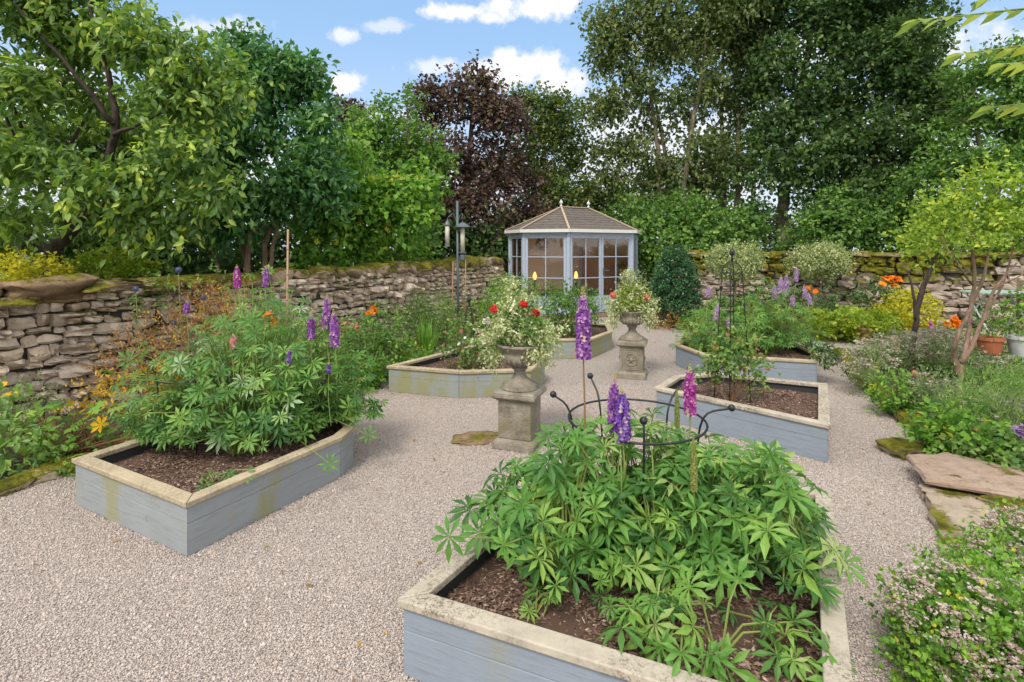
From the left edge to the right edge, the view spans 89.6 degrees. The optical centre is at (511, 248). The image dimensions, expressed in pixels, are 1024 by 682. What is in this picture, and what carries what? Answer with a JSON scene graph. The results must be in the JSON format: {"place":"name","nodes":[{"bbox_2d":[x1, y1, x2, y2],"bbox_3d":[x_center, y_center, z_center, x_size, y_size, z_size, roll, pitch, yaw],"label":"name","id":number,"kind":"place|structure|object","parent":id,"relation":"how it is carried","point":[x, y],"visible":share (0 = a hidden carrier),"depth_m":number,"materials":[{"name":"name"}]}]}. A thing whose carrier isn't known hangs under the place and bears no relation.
{"place":"outdoors","nodes":[
{"label":"outdoors","id":0,"kind":"place"},
{"bbox_2d":[0,325,492,479],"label":"border soil","id":1,"kind":"structure","parent":0,"point":[20,458],"depth_m":4.78,"materials":[{"name":"soil"}]},
{"bbox_2d":[0,470,35,497],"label":"kerb stone","id":2,"kind":"object","parent":1,"relation":"on","point":[20,481],"visible":0.98,"depth_m":3.51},
{"bbox_2d":[0,374,72,479],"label":"leafy perennial","id":3,"kind":"object","parent":1,"relation":"on","point":[15,444],"visible":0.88,"depth_m":3.84,"materials":[{"name":"green plant"}]},
{"bbox_2d":[0,367,105,437],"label":"dying perennial","id":4,"kind":"object","parent":1,"relation":"on","point":[44,400],"visible":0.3,"depth_m":4.55,"materials":[{"name":"plant"}]},
{"bbox_2d":[29,452,88,485],"bbox_3d":[-3.313,1.622,3.809,0.219,0.133,0.497,0,0,20],"label":"kerb stone","id":5,"kind":"object","parent":1,"relation":"on","point":[47,472],"visible":0.41,"depth_m":3.69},
{"bbox_2d":[26,400,167,459],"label":"broad leaf perennial","id":6,"kind":"object","parent":1,"relation":"on","point":[75,425],"visible":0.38,"depth_m":3.98,"materials":[{"name":"plant"}]},
{"bbox_2d":[50,343,208,434],"bbox_3d":[-3.209,1.255,4.453,1.133,0.816,0.834,0,0,-25],"label":"loosestrife","id":7,"kind":"object","parent":1,"relation":"on","point":[97,391],"visible":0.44,"depth_m":4.26,"materials":[{"name":"orange plant"}]},
{"bbox_2d":[78,273,253,418],"bbox_3d":[-3.262,0.953,4.986,1.488,1.420,1.119,0,0,-35],"label":"astilbe","id":8,"kind":"object","parent":1,"relation":"on","point":[162,331],"visible":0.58,"depth_m":5.02,"materials":[{"name":"orange plant"}]},
{"bbox_2d":[125,259,240,361],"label":"wallflower","id":9,"kind":"object","parent":1,"relation":"on","point":[131,298],"visible":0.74,"depth_m":5.67,"materials":[{"name":"green plant"}]},
{"bbox_2d":[13,311,382,477],"bbox_3d":[-2.913,1.287,5.033,1.489,1.195,3.463,0,0,32],"label":"ground cover","id":10,"kind":"object","parent":1,"relation":"on","point":[60,470],"visible":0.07,"depth_m":3.93,"materials":[{"name":"green plant"}]},
{"bbox_2d":[166,268,265,363],"bbox_3d":[-3.284,0.939,5.911,0.969,1.446,0.855,0,0,0],"label":"astilbe","id":11,"kind":"object","parent":1,"relation":"on","point":[229,315],"visible":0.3,"depth_m":5.83,"materials":[{"name":"green plant"}]},
{"bbox_2d":[394,284,447,351],"bbox_3d":[-1.438,1.102,7.981,0.932,1.137,0.566,0,0,0],"label":"goldenrod","id":12,"kind":"object","parent":1,"relation":"on","point":[415,318],"visible":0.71,"depth_m":7.96,"materials":[{"name":"green plant"}]},
{"bbox_2d":[410,314,446,357],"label":"strap leaf plant","id":13,"kind":"object","parent":1,"relation":"on","point":[425,338],"visible":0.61,"depth_m":7.26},
{"bbox_2d":[422,284,465,349],"bbox_3d":[-1.128,1.137,8.405,0.882,1.125,0.646,0,0,0],"label":"goldenrod","id":14,"kind":"object","parent":1,"relation":"on","point":[446,328],"visible":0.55,"depth_m":8.38,"materials":[{"name":"green plant"}]},
{"bbox_2d":[455,267,524,334],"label":"shrub","id":15,"kind":"object","parent":1,"relation":"on","point":[481,310],"visible":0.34,"depth_m":10.05,"materials":[{"name":"green plant"}]},
{"bbox_2d":[0,252,849,347],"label":"ground","id":16,"kind":"structure","parent":0,"point":[25,255],"depth_m":37.75,"materials":[{"name":"green plant"}]},
{"bbox_2d":[0,241,80,281],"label":"golden privet","id":17,"kind":"object","parent":16,"relation":"on","point":[22,273],"visible":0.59,"depth_m":6.12,"materials":[{"name":"plant"}]},
{"bbox_2d":[53,236,170,279],"bbox_3d":[-5.546,0.745,7.089,1.337,1.832,1.220,0,0,0],"label":"golden privet","id":18,"kind":"object","parent":16,"relation":"on","point":[124,267],"visible":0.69,"depth_m":6.98,"materials":[{"name":"green plant"}]},
{"bbox_2d":[0,0,287,277],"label":"cherry tree","id":19,"kind":"object","parent":16,"relation":"on","point":[131,169],"visible":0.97,"depth_m":6.13,"materials":[{"name":"green plant"}]},
{"bbox_2d":[0,200,338,280],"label":"ivy shrub","id":20,"kind":"object","parent":16,"relation":"on","point":[195,266],"visible":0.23,"depth_m":9.25,"materials":[{"name":"green plant"}]},
{"bbox_2d":[0,255,507,424],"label":"stone wall","id":21,"kind":"structure","parent":16,"relation":"on","point":[51,327],"depth_m":5.61,"materials":[{"name":"stone"}]},
{"bbox_2d":[171,17,371,286],"bbox_3d":[-4.054,-1.033,8.217,3.601,5.482,2.117,0,0,18],"label":"lime tree","id":22,"kind":"object","parent":16,"relation":"on","point":[304,182],"visible":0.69,"depth_m":7.98,"materials":[{"name":"green plant"}]},
{"bbox_2d":[279,214,440,276],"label":"laurel hedge","id":23,"kind":"object","parent":16,"relation":"on","point":[329,254],"visible":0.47,"depth_m":8.97,"materials":[{"name":"green plant"}]},
{"bbox_2d":[271,127,454,264],"bbox_3d":[-2.789,-0.374,9.746,3.450,4.158,2.437,0,0,0],"label":"sycamore tree","id":24,"kind":"object","parent":16,"relation":"on","point":[392,204],"visible":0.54,"depth_m":9.32,"materials":[{"name":"green plant"}]},
{"bbox_2d":[321,299,426,387],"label":"leafy perennial","id":25,"kind":"object","parent":16,"relation":"on","point":[372,340],"visible":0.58,"depth_m":6.58,"materials":[{"name":"green plant"}]},
{"bbox_2d":[332,80,462,259],"bbox_3d":[-2.710,-1.165,11.866,3.152,5.746,1.935,0,0,0],"label":"young tree","id":26,"kind":"object","parent":16,"relation":"on","point":[385,129],"visible":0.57,"depth_m":11.87,"materials":[{"name":"green plant"}]},
{"bbox_2d":[373,206,533,284],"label":"ivy shrub","id":27,"kind":"object","parent":16,"relation":"on","point":[477,239],"visible":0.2,"depth_m":13.34,"materials":[{"name":"green plant"}]},
{"bbox_2d":[384,49,559,256],"bbox_3d":[-1.258,-1.985,14.720,5.773,7.423,3.417,0,0,0],"label":"copper beech","id":28,"kind":"object","parent":16,"relation":"on","point":[485,113],"visible":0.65,"depth_m":14.60,"materials":[{"name":"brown plant"}]},
{"bbox_2d":[494,75,622,227],"bbox_3d":[1.223,-1.938,16.825,4.987,7.367,3.475,0,0,0],"label":"mixed tree","id":29,"kind":"object","parent":16,"relation":"on","point":[554,131],"visible":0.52,"depth_m":16.59,"materials":[{"name":"green plant"}]},
{"bbox_2d":[504,200,640,319],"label":"summerhouse","id":30,"kind":"structure","parent":16,"relation":"on","point":[588,247],"depth_m":12.93,"materials":[{"name":"grey wood"}]},
{"bbox_2d":[510,236,521,291],"bbox_3d":[0.122,0.446,12.689,0.045,1.493,0.650,0,0,-26],"label":"window","id":31,"kind":"structure","parent":30,"relation":"in","point":[515,241],"depth_m":12.68,"materials":[{"name":"paint"}]},
{"bbox_2d":[571,236,600,312],"bbox_3d":[1.744,0.614,12.213,0.870,1.828,0.045,0,0,-26],"label":"door","id":32,"kind":"structure","parent":30,"relation":"in","point":[599,237],"depth_m":12.32,"materials":[{"name":"paint"}]},
{"bbox_2d":[601,236,629,311],"bbox_3d":[2.548,0.614,12.572,0.870,1.828,0.104,0,0,-26],"label":"door","id":33,"kind":"structure","parent":30,"relation":"in","point":[612,237],"depth_m":12.49,"materials":[{"name":"paint"}]},
{"bbox_2d":[570,0,690,297],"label":"ash tree","id":34,"kind":"object","parent":16,"relation":"on","point":[620,47],"visible":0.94,"depth_m":15.75,"materials":[{"name":"green plant"}]},
{"bbox_2d":[647,241,707,324],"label":"conical holly","id":35,"kind":"object","parent":16,"relation":"on","point":[681,293],"visible":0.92,"depth_m":10.69,"materials":[{"name":"green plant"}]},
{"bbox_2d":[597,180,778,311],"bbox_3d":[4.882,0.264,14.426,4.799,4.377,3.476,0,0,0],"label":"ivy shrub","id":36,"kind":"object","parent":16,"relation":"on","point":[704,233],"visible":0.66,"depth_m":14.15,"materials":[{"name":"green plant"}]},
{"bbox_2d":[638,0,776,205],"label":"ash tree","id":37,"kind":"object","parent":16,"relation":"on","point":[708,17],"visible":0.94,"depth_m":15.37,"materials":[{"name":"green plant"}]},
{"bbox_2d":[583,161,840,248],"bbox_3d":[7.000,-0.740,18.613,11.523,4.817,4.045,0,0,0],"label":"ivy shrub","id":38,"kind":"object","parent":16,"relation":"on","point":[751,196],"visible":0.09,"depth_m":18.43,"materials":[{"name":"green plant"}]},
{"bbox_2d":[681,1,782,214],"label":"ash tree","id":39,"kind":"object","parent":16,"relation":"on","point":[729,48],"visible":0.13,"depth_m":16.72,"materials":[{"name":"green plant"}]},
{"bbox_2d":[696,0,799,241],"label":"ash tree","id":40,"kind":"object","parent":16,"relation":"on","point":[736,118],"visible":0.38,"depth_m":16.38,"materials":[{"name":"green plant"}]},
{"bbox_2d":[712,0,921,250],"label":"sycamore tree","id":41,"kind":"object","parent":16,"relation":"on","point":[814,103],"visible":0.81,"depth_m":14.69,"materials":[{"name":"green plant"}]},
{"bbox_2d":[677,250,1016,327],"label":"stone wall","id":42,"kind":"structure","parent":16,"relation":"on","point":[946,283],"depth_m":11.01,"materials":[{"name":"stone"}]},
{"bbox_2d":[767,177,941,256],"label":"ivy shrub","id":43,"kind":"object","parent":16,"relation":"on","point":[867,226],"visible":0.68,"depth_m":13.17,"materials":[{"name":"green plant"}]},
{"bbox_2d":[803,0,985,249],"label":"lime tree","id":44,"kind":"object","parent":16,"relation":"on","point":[915,99],"visible":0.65,"depth_m":13.78,"materials":[{"name":"green plant"}]},
{"bbox_2d":[875,28,1023,263],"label":"hazel tree","id":45,"kind":"object","parent":16,"relation":"on","point":[1010,136],"visible":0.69,"depth_m":12.36,"materials":[{"name":"green plant"}]},
{"bbox_2d":[989,248,1023,327],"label":"stone wall","id":46,"kind":"structure","parent":16,"relation":"on","point":[1000,268],"depth_m":10.04,"materials":[{"name":"grey stone"}]},
{"bbox_2d":[0,317,1018,681],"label":"gravel path","id":47,"kind":"structure","parent":0,"point":[660,363],"depth_m":2.81,"materials":[{"name":"gravel"}]},
{"bbox_2d":[72,412,354,555],"bbox_3d":[-1.894,1.498,3.856,1.338,0.299,1.833,0,0,28],"label":"raised bed","id":48,"kind":"object","parent":47,"relation":"on","point":[148,490],"visible":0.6,"depth_m":3.20,"materials":[{"name":"grey paint"}]},
{"bbox_2d":[97,296,378,473],"bbox_3d":[-1.978,0.928,3.828,2.023,1.098,1.164,0,0,0],"label":"lupin plant","id":49,"kind":"object","parent":48,"relation":"on","point":[218,417],"visible":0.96,"depth_m":3.59,"materials":[{"name":"green plant"}]},
{"bbox_2d":[200,264,321,413],"bbox_3d":[-2.145,0.789,4.445,1.057,1.324,0.735,0,0,0],"label":"lupin plant","id":50,"kind":"object","parent":48,"relation":"on","point":[237,279],"visible":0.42,"depth_m":4.39,"materials":[{"name":"green plant"}]},
{"bbox_2d":[265,295,388,435],"bbox_3d":[-1.465,0.893,4.016,1.016,1.101,1.067,0,0,0],"label":"lupin plant","id":51,"kind":"object","parent":48,"relation":"on","point":[333,326],"visible":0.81,"depth_m":3.90,"materials":[{"name":"green plant"}]},
{"bbox_2d":[386,342,544,397],"bbox_3d":[-0.247,1.498,6.376,1.472,0.299,2.093,0,0,35],"label":"raised bed","id":52,"kind":"object","parent":47,"relation":"on","point":[433,375],"visible":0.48,"depth_m":5.80,"materials":[{"name":"paint"}]},
{"bbox_2d":[436,310,498,369],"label":"rose bush","id":53,"kind":"object","parent":52,"relation":"on","point":[457,347],"visible":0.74,"depth_m":6.15,"materials":[{"name":"green plant"}]},
{"bbox_2d":[451,431,497,445],"bbox_3d":[-0.289,1.639,4.454,0.464,0.065,0.297,0,0,0],"label":"flat stone","id":54,"kind":"object","parent":47,"relation":"on","point":[473,438],"visible":0.74,"depth_m":4.39,"materials":[{"name":"brown stone"}]},
{"bbox_2d":[492,339,546,453],"bbox_3d":[0.066,1.224,4.353,0.407,0.852,0.407,0,0,22],"label":"stone urn","id":55,"kind":"object","parent":47,"relation":"on","point":[518,394],"visible":0.89,"depth_m":4.22,"materials":[{"name":"stone"}]},
{"bbox_2d":[469,273,569,375],"bbox_3d":[0.059,0.637,4.320,0.767,0.873,0.616,0,0,-29],"label":"variegated bedding","id":56,"kind":"object","parent":55,"relation":"in","point":[533,326],"visible":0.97,"depth_m":4.26,"materials":[{"name":"green plant"}]},
{"bbox_2d":[520,319,612,358],"bbox_3d":[0.875,1.498,8.772,1.749,0.299,2.251,0,0,0],"label":"raised bed","id":57,"kind":"object","parent":47,"relation":"on","point":[601,342],"visible":0.22,"depth_m":8.00,"materials":[{"name":"paint"}]},
{"bbox_2d":[479,272,543,327],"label":"bushy perennial","id":58,"kind":"object","parent":57,"relation":"on","point":[493,296],"visible":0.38,"depth_m":8.84,"materials":[{"name":"green plant"}]},
{"bbox_2d":[533,277,608,337],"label":"bushy perennial","id":59,"kind":"object","parent":57,"relation":"on","point":[567,302],"visible":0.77,"depth_m":8.37,"materials":[{"name":"green plant"}]},
{"bbox_2d":[398,469,852,681],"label":"raised bed","id":60,"kind":"object","parent":47,"relation":"on","point":[463,622],"visible":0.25,"depth_m":1.93,"materials":[{"name":"blue paint"}]},
{"bbox_2d":[518,578,564,624],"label":"lupin plant","id":61,"kind":"object","parent":60,"relation":"on","point":[553,599],"visible":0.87,"depth_m":2.03,"materials":[{"name":"green plant"}]},
{"bbox_2d":[430,287,744,603],"bbox_3d":[0.389,0.806,2.384,1.439,1.274,1.069,0,0,0],"label":"lupin plant","id":62,"kind":"object","parent":60,"relation":"on","point":[544,512],"visible":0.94,"depth_m":2.17,"materials":[{"name":"green plant"}]},
{"bbox_2d":[550,373,735,522],"bbox_3d":[0.668,1.089,2.656,0.933,0.723,0.764,0,0,0],"label":"plant support","id":63,"kind":"object","parent":60,"relation":"on","point":[643,420],"visible":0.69,"depth_m":2.62,"materials":[{"name":"black paint"}]},
{"bbox_2d":[589,538,779,681],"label":"lupin plant","id":64,"kind":"object","parent":60,"relation":"on","point":[654,610],"visible":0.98,"depth_m":1.80,"materials":[{"name":"green plant"}]},
{"bbox_2d":[616,364,868,612],"bbox_3d":[0.978,0.995,2.359,1.162,0.897,1.047,0,0,0],"label":"lupin plant","id":65,"kind":"object","parent":60,"relation":"on","point":[765,513],"visible":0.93,"depth_m":2.13,"materials":[{"name":"green plant"}]},
{"bbox_2d":[716,598,856,681],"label":"lupin plant","id":66,"kind":"object","parent":60,"relation":"on","point":[784,662],"visible":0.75,"depth_m":1.77,"materials":[{"name":"green plant"}]},
{"bbox_2d":[616,309,647,379],"bbox_3d":[1.555,1.224,6.671,0.407,0.852,0.407,0,0,14],"label":"stone urn","id":67,"kind":"object","parent":47,"relation":"on","point":[631,342],"visible":0.99,"depth_m":6.54,"materials":[{"name":"stone"}]},
{"bbox_2d":[601,266,663,332],"bbox_3d":[1.549,0.659,6.669,0.694,0.908,0.672,0,0,-45],"label":"variegated bedding","id":68,"kind":"object","parent":67,"relation":"in","point":[627,298],"visible":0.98,"depth_m":6.59,"materials":[{"name":"green plant"}]},
{"bbox_2d":[665,286,781,330],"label":"leafy perennial","id":69,"kind":"object","parent":47,"relation":"on","point":[724,299],"visible":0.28,"depth_m":10.47,"materials":[{"name":"green plant"}]},
{"bbox_2d":[654,372,830,462],"bbox_3d":[2.167,1.498,4.913,1.453,0.301,1.418,0,0,31],"label":"raised bed","id":70,"kind":"object","parent":47,"relation":"on","point":[792,415],"visible":0.84,"depth_m":4.59,"materials":[{"name":"blue paint"}]},
{"bbox_2d":[714,247,750,403],"bbox_3d":[2.070,0.720,4.850,0.286,1.460,0.286,0,0,0],"label":"garden obelisk","id":71,"kind":"object","parent":70,"relation":"on","point":[731,252],"visible":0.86,"depth_m":4.80,"materials":[{"name":"black paint"}]},
{"bbox_2d":[686,322,780,401],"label":"rose bush","id":72,"kind":"object","parent":70,"relation":"on","point":[720,360],"visible":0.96,"depth_m":4.78,"materials":[{"name":"green plant"}]},
{"bbox_2d":[675,332,817,381],"bbox_3d":[3.265,1.498,7.216,1.751,0.300,1.950,0,0,30],"label":"raised bed","id":73,"kind":"object","parent":47,"relation":"on","point":[791,363],"visible":0.25,"depth_m":6.45,"materials":[{"name":"blue paint"}]},
{"bbox_2d":[669,285,758,352],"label":"lupin plant","id":74,"kind":"object","parent":73,"relation":"on","point":[701,331],"visible":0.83,"depth_m":7.09,"materials":[{"name":"green plant"}]},
{"bbox_2d":[706,265,826,353],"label":"lupin plant","id":75,"kind":"object","parent":73,"relation":"on","point":[775,335],"visible":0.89,"depth_m":7.04,"materials":[{"name":"green plant"}]},
{"bbox_2d":[799,337,843,371],"bbox_3d":[3.786,1.296,6.280,0.463,0.440,0.498,0,0,10],"label":"spurge","id":76,"kind":"object","parent":73,"relation":"on","point":[820,350],"visible":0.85,"depth_m":6.24,"materials":[{"name":"green plant"}]},
{"bbox_2d":[729,276,909,328],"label":"leafy perennial","id":77,"kind":"object","parent":47,"relation":"on","point":[853,297],"visible":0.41,"depth_m":10.09,"materials":[{"name":"green plant"}]},
{"bbox_2d":[797,304,911,342],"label":"hosta","id":78,"kind":"object","parent":47,"relation":"on","point":[830,327],"visible":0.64,"depth_m":9.06,"materials":[{"name":"green plant"}]},
{"bbox_2d":[853,326,873,344],"bbox_3d":[6.071,1.502,8.927,0.320,0.296,0.320,0,0,0],"label":"flower pot","id":79,"kind":"object","parent":47,"relation":"on","point":[862,333],"visible":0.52,"depth_m":8.82,"materials":[{"name":"ceramic"}]},
{"bbox_2d":[836,309,899,339],"bbox_3d":[6.105,1.310,8.928,1.013,0.607,0.746,0,0,18],"label":"heuchera","id":80,"kind":"object","parent":79,"relation":"in","point":[851,324],"visible":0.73,"depth_m":8.80,"materials":[{"name":"green plant"}]},
{"bbox_2d":[875,437,926,459],"bbox_3d":[3.138,1.600,4.154,0.305,0.108,0.322,0,0,0],"label":"kerb stone","id":81,"kind":"object","parent":47,"relation":"on","point":[900,448],"visible":0.89,"depth_m":4.08,"materials":[{"name":"stone"}]},
{"bbox_2d":[859,525,1023,681],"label":"oregano","id":82,"kind":"object","parent":47,"relation":"on","point":[967,637],"visible":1,"depth_m":1.89,"materials":[{"name":"green plant"}]},
{"bbox_2d":[918,484,999,538],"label":"stone slab","id":83,"kind":"structure","parent":47,"relation":"on","point":[948,508],"depth_m":3.13,"materials":[{"name":"stone"}]},
{"bbox_2d":[909,496,1023,609],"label":"oregano","id":84,"kind":"object","parent":47,"relation":"on","point":[1005,544],"visible":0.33,"depth_m":2.47,"materials":[{"name":"green plant"}]},
{"bbox_2d":[0,0,1023,253],"label":"sky","id":85,"kind":"structure","parent":0,"point":[385,45],"materials":[{"name":"blue"}]},
{"bbox_2d":[700,238,769,306],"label":"standard holly","id":86,"kind":"object","parent":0,"point":[748,270],"visible":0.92,"depth_m":11.02,"materials":[{"name":"green plant"}]},
{"bbox_2d":[779,238,860,324],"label":"standard holly","id":87,"kind":"object","parent":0,"point":[830,252],"visible":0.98,"depth_m":10.81,"materials":[{"name":"green plant"}]},
{"bbox_2d":[848,348,1023,460],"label":"border soil","id":88,"kind":"structure","parent":0,"point":[913,376],"depth_m":6.47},
{"bbox_2d":[837,332,902,395],"bbox_3d":[4.250,1.317,6.113,0.618,0.700,1.456,0,0,36],"label":"oregano","id":89,"kind":"object","parent":88,"relation":"on","point":[859,360],"visible":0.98,"depth_m":5.90,"materials":[{"name":"green plant"}]},
{"bbox_2d":[856,364,937,421],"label":"leafy perennial","id":90,"kind":"object","parent":88,"relation":"on","point":[897,403],"visible":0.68,"depth_m":5.03,"materials":[{"name":"green plant"}]},
{"bbox_2d":[869,323,937,374],"bbox_3d":[5.196,1.379,6.841,0.685,0.851,1.562,0,0,44],"label":"oregano","id":91,"kind":"object","parent":88,"relation":"on","point":[902,337],"visible":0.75,"depth_m":6.49,"materials":[{"name":"green plant"}]},
{"bbox_2d":[885,361,978,416],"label":"lavender","id":92,"kind":"object","parent":88,"relation":"on","point":[927,385],"visible":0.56,"depth_m":4.84,"materials":[{"name":"green plant"}]},
{"bbox_2d":[846,342,1023,408],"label":"ground cover","id":93,"kind":"object","parent":88,"relation":"on","point":[949,367],"visible":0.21,"depth_m":6.48,"materials":[{"name":"green plant"}]},
{"bbox_2d":[888,212,984,366],"bbox_3d":[5.780,0.582,6.995,1.342,2.142,0.829,0,0,0],"label":"tree","id":94,"kind":"object","parent":88,"relation":"on","point":[917,301],"visible":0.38,"depth_m":6.88,"materials":[{"name":"green plant"}]},
{"bbox_2d":[908,324,976,374],"bbox_3d":[5.684,1.333,6.782,1.489,0.750,0.682,0,0,-41],"label":"oregano","id":95,"kind":"object","parent":88,"relation":"on","point":[937,332],"visible":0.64,"depth_m":6.51,"materials":[{"name":"green plant"}]},
{"bbox_2d":[879,147,1023,392],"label":"tree","id":96,"kind":"object","parent":88,"relation":"on","point":[1010,226],"visible":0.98,"depth_m":5.52,"materials":[{"name":"green plant"}]},
{"bbox_2d":[895,395,1019,463],"bbox_3d":[3.517,1.532,3.990,0.740,0.697,0.871,0,0,-43],"label":"alpine strawberry","id":97,"kind":"object","parent":88,"relation":"on","point":[926,432],"visible":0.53,"depth_m":3.98,"materials":[{"name":"green plant"}]},
{"bbox_2d":[894,0,1023,120],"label":"young ash tree","id":98,"kind":"object","parent":88,"relation":"on","point":[953,57],"visible":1,"depth_m":2.29,"materials":[{"name":"green plant"}]},
{"bbox_2d":[906,452,1023,499],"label":"stone slab","id":99,"kind":"structure","parent":88,"relation":"on","point":[950,470],"depth_m":3.44,"materials":[{"name":"stone"}]},
{"bbox_2d":[916,377,1023,432],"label":"lavender","id":100,"kind":"object","parent":88,"relation":"on","point":[974,407],"visible":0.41,"depth_m":4.25,"materials":[{"name":"green plant"}]},
{"bbox_2d":[929,416,1023,470],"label":"alpine strawberry","id":101,"kind":"object","parent":88,"relation":"on","point":[1010,458],"visible":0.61,"depth_m":3.74,"materials":[{"name":"green plant"}]},
{"bbox_2d":[939,345,1023,378],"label":"oregano","id":102,"kind":"object","parent":88,"relation":"on","point":[982,362],"visible":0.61,"depth_m":6.34,"materials":[{"name":"green plant"}]},
{"bbox_2d":[946,353,1023,415],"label":"lavender","id":103,"kind":"object","parent":88,"relation":"on","point":[1012,380],"visible":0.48,"depth_m":4.86,"materials":[{"name":"green plant"}]},
{"bbox_2d":[957,378,1023,428],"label":"lavender","id":104,"kind":"object","parent":88,"relation":"on","point":[1013,414],"visible":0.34,"depth_m":4.20,"materials":[{"name":"green plant"}]},
{"bbox_2d":[1004,333,1023,356],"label":"flower pot","id":105,"kind":"object","parent":88,"relation":"on","point":[1015,347],"visible":0.75,"depth_m":7.08,"materials":[{"name":"ceramic"}]},
{"bbox_2d":[991,286,1023,343],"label":"young shrub","id":106,"kind":"object","parent":105,"relation":"in","point":[1020,308],"visible":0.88,"depth_m":7.17,"materials":[{"name":"green plant"}]},
{"bbox_3d":[7.229,1.506,9.494,0.393,0.288,0.393,0,0,0],"label":"flower pot","id":107,"kind":"object","parent":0,"visible":0},
{"bbox_2d":[867,286,947,333],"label":"golden shrub","id":108,"kind":"object","parent":107,"relation":"in","point":[905,305],"visible":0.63,"depth_m":9.30,"materials":[{"name":"plant"}]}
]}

